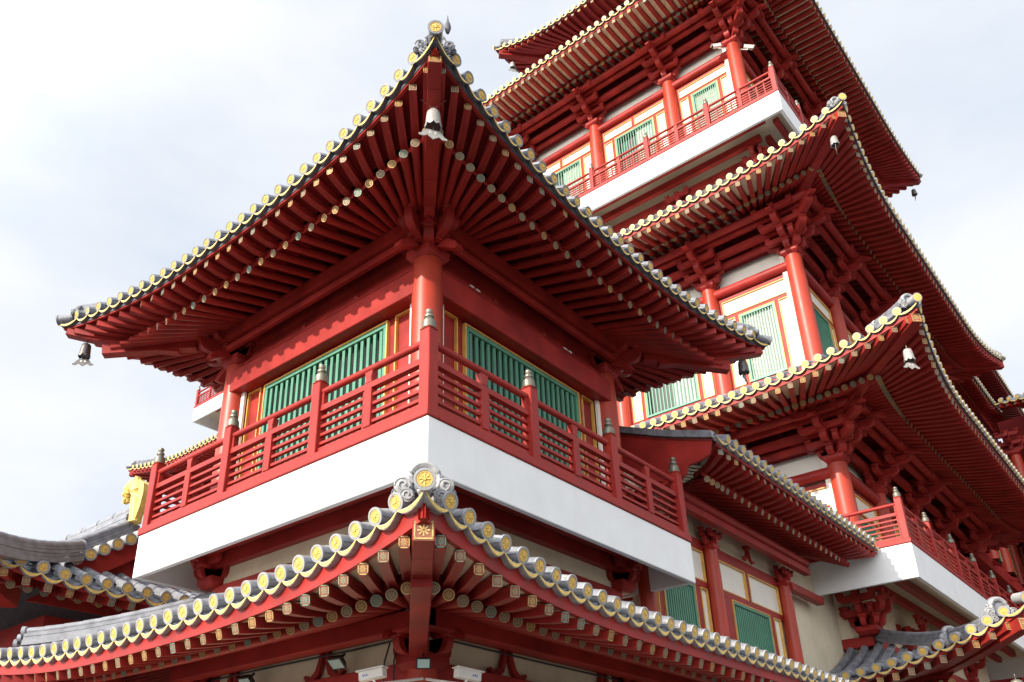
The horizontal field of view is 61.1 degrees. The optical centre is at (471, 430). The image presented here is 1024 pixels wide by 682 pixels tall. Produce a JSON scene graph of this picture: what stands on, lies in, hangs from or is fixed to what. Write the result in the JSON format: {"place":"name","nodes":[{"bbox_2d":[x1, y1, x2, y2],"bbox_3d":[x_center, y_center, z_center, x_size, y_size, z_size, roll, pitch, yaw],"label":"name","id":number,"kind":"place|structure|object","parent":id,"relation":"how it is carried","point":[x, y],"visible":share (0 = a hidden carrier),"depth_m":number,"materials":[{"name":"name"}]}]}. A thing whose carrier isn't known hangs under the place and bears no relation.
{"place":"outdoors","nodes":[
{"label":"outdoors","id":0,"kind":"place"},
{"bbox_2d":[0,0,1023,540],"label":"sky","id":1,"kind":"structure","parent":0,"point":[132,132],"materials":[{"name":"white"}]},
{"label":"ground","id":2,"kind":"structure","parent":0,"visible":0},
{"bbox_2d":[0,476,201,647],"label":"gate hall","id":3,"kind":"structure","parent":2,"relation":"on","point":[86,573],"depth_m":17.83,"materials":[{"name":"grey tile"}]},
{"bbox_2d":[0,15,851,681],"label":"corner pavilion","id":4,"kind":"structure","parent":2,"relation":"on","point":[416,445],"depth_m":13.43,"materials":[{"name":"red wood"}]},
{"bbox_2d":[72,341,93,365],"bbox_3d":[-7.478,-1.491,16.733,0.345,0.580,0.230,-13,-29,24],"label":"wind bell","id":5,"kind":"object","parent":4,"relation":"hanging from","point":[84,354],"visible":1,"depth_m":16.66,"materials":[{"name":"metal"}]},
{"bbox_2d":[237,672,254,681],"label":"floodlight","id":6,"kind":"object","parent":4,"relation":"attached to","point":[246,678],"visible":1,"depth_m":12.98,"materials":[{"name":"black plastic"}]},
{"bbox_2d":[255,320,389,474],"bbox_3d":[-2.533,-0.262,14.602,3.260,2.270,0.185,-21,-33,36],"label":"window","id":7,"kind":"structure","parent":4,"relation":"in","point":[369,347],"depth_m":14.73,"materials":[{"name":"green paint"}]},
{"bbox_2d":[326,653,346,669],"bbox_3d":[-1.827,3.143,11.841,0.242,0.230,0.234,-16,-30,28],"label":"floodlight","id":8,"kind":"object","parent":4,"relation":"attached to","point":[336,662],"visible":1,"depth_m":11.79,"materials":[{"name":"black plastic"}]},
{"bbox_2d":[355,665,423,681],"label":"security camera","id":9,"kind":"object","parent":4,"relation":"attached to","point":[373,674],"visible":1,"depth_m":10.44,"materials":[{"name":"white plastic"}]},
{"bbox_2d":[207,640,623,681],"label":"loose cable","id":10,"kind":"object","parent":4,"relation":"attached to","point":[390,641],"visible":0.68,"depth_m":12.50,"materials":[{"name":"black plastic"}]},
{"bbox_2d":[416,653,430,668],"bbox_3d":[-0.602,2.791,10.726,0.176,0.356,0.377,1,-26,-4],"label":"floodlight","id":11,"kind":"object","parent":4,"relation":"attached to","point":[423,662],"visible":0.82,"depth_m":10.54,"materials":[{"name":"black plastic"}]},
{"bbox_2d":[418,100,447,140],"bbox_3d":[-0.514,-4.132,11.503,0.347,0.708,0.227,-6,-26,11],"label":"wind bell","id":12,"kind":"object","parent":4,"relation":"hanging from","point":[433,127],"visible":1,"depth_m":11.41,"materials":[{"name":"metal"}]},
{"bbox_2d":[425,665,484,681],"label":"security camera","id":13,"kind":"object","parent":4,"relation":"attached to","point":[466,674],"visible":1,"depth_m":10.53,"materials":[{"name":"white plastic"}]},
{"bbox_2d":[462,323,584,478],"bbox_3d":[0.902,-0.192,14.838,0.185,2.270,3.260,-21,-33,36],"label":"window","id":14,"kind":"structure","parent":4,"relation":"in","point":[551,391],"depth_m":14.93,"materials":[{"name":"green paint"}]},
{"bbox_2d":[738,358,749,383],"bbox_3d":[5.527,-1.242,17.636,0.350,0.580,0.222,11,-28,-23],"label":"wind bell","id":15,"kind":"object","parent":4,"relation":"hanging from","point":[743,369],"visible":1,"depth_m":17.59,"materials":[{"name":"metal"}]},
{"bbox_2d":[619,426,880,671],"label":"side wing","id":16,"kind":"structure","parent":4,"relation":"attached to","point":[758,529],"depth_m":19.32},
{"bbox_2d":[663,584,700,627],"bbox_3d":[4.123,3.653,17.234,0.185,1.498,1.356,-21,-33,36],"label":"window","id":17,"kind":"structure","parent":16,"relation":"in","point":[680,603],"depth_m":17.39,"materials":[{"name":"green paint"}]},
{"bbox_2d":[731,599,775,653],"bbox_3d":[6.345,4.750,19.547,0.185,1.498,1.976,-21,-33,36],"label":"window","id":18,"kind":"structure","parent":16,"relation":"in","point":[753,627],"depth_m":19.66,"materials":[{"name":"green paint"}]},
{"bbox_2d":[126,0,1023,681],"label":"hall","id":19,"kind":"structure","parent":2,"relation":"on","point":[730,182],"depth_m":31.02,"materials":[{"name":"red wood"}]},
{"bbox_2d":[493,0,632,73],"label":"rooftop turret","id":20,"kind":"object","parent":19,"relation":"on","point":[523,52],"visible":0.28,"depth_m":41.98,"materials":[{"name":"red wood"}]},
{"bbox_2d":[508,62,516,71],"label":"wind bell","id":21,"kind":"object","parent":20,"relation":"hanging from","point":[512,66],"visible":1,"depth_m":42.80,"materials":[{"name":"metal"}]},
{"bbox_2d":[555,158,583,196],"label":"window","id":22,"kind":"structure","parent":19,"relation":"in","point":[575,171],"depth_m":40.12,"materials":[{"name":"green paint"}]},
{"bbox_2d":[614,117,657,169],"bbox_3d":[7.236,-12.158,37.793,1.975,2.612,0.275,-21,-33,36],"label":"window","id":23,"kind":"structure","parent":19,"relation":"in","point":[636,138],"depth_m":38.10,"materials":[{"name":"green paint"}]},
{"bbox_2d":[644,374,700,418],"bbox_3d":[7.276,-1.947,31.695,2.165,2.712,0.275,-21,-33,36],"label":"window","id":24,"kind":"structure","parent":19,"relation":"in","point":[670,397],"depth_m":31.34,"materials":[{"name":"green paint"}]},
{"bbox_2d":[691,80,723,128],"bbox_3d":[9.777,-13.176,35.770,1.214,2.612,0.185,-21,-33,36],"label":"window","id":25,"kind":"structure","parent":19,"relation":"in","point":[711,92],"depth_m":36.09,"materials":[{"name":"green paint"}]},
{"bbox_2d":[710,43,726,48],"bbox_3d":[10.218,-15.867,35.788,0.707,0.276,0.162,1,-26,-4],"label":"security camera","id":26,"kind":"object","parent":19,"relation":"attached to","point":[716,45],"visible":1,"depth_m":35.74,"materials":[{"name":"white plastic"}]},
{"bbox_2d":[741,44,754,49],"bbox_3d":[11.307,-15.766,35.688,0.653,0.276,0.162,-5,-26,8],"label":"security camera","id":27,"kind":"object","parent":19,"relation":"attached to","point":[748,47],"visible":1,"depth_m":35.63,"materials":[{"name":"white plastic"}]},
{"bbox_2d":[738,301,787,382],"bbox_3d":[9.945,-3.015,29.572,1.316,2.712,0.185,-21,-33,36],"label":"window","id":28,"kind":"structure","parent":19,"relation":"in","point":[764,318],"depth_m":29.42,"materials":[{"name":"green paint"}]},
{"bbox_2d":[813,305,834,358],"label":"window","id":29,"kind":"structure","parent":19,"relation":"in","point":[823,324],"depth_m":30.22,"materials":[{"name":"green paint"}]},
{"bbox_2d":[830,135,839,154],"bbox_3d":[11.292,-8.956,26.968,0.406,0.676,0.263,14,-30,-28],"label":"wind bell","id":30,"kind":"object","parent":19,"relation":"hanging from","point":[834,142],"visible":1,"depth_m":26.92,"materials":[{"name":"metal"}]},
{"bbox_2d":[859,515,878,540],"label":"window","id":31,"kind":"structure","parent":19,"relation":"in","point":[872,527],"depth_m":27.10,"materials":[{"name":"green paint"}]},
{"bbox_2d":[903,347,919,368],"bbox_3d":[11.443,-1.909,22.675,0.313,0.708,0.400,-21,-33,36],"label":"wind bell","id":32,"kind":"object","parent":19,"relation":"hanging from","point":[908,355],"visible":1,"depth_m":22.60,"materials":[{"name":"metal"}]},
{"bbox_2d":[911,189,917,200],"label":"wind bell","id":33,"kind":"object","parent":19,"relation":"hanging from","point":[914,193],"visible":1,"depth_m":46.00,"materials":[{"name":"metal"}]},
{"bbox_2d":[1011,674,1022,681],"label":"wind bell","id":34,"kind":"object","parent":19,"relation":"hanging from","point":[1016,680],"visible":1,"depth_m":18.38,"materials":[{"name":"white metal"}]},
{"bbox_2d":[954,370,1023,681],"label":"building","id":35,"kind":"structure","parent":2,"relation":"on","point":[994,403],"depth_m":48.48,"materials":[{"name":"red wood"}]},
{"bbox_2d":[1008,548,1016,575],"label":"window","id":36,"kind":"structure","parent":35,"relation":"in","point":[1015,574],"depth_m":49.07,"materials":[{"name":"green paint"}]}
]}

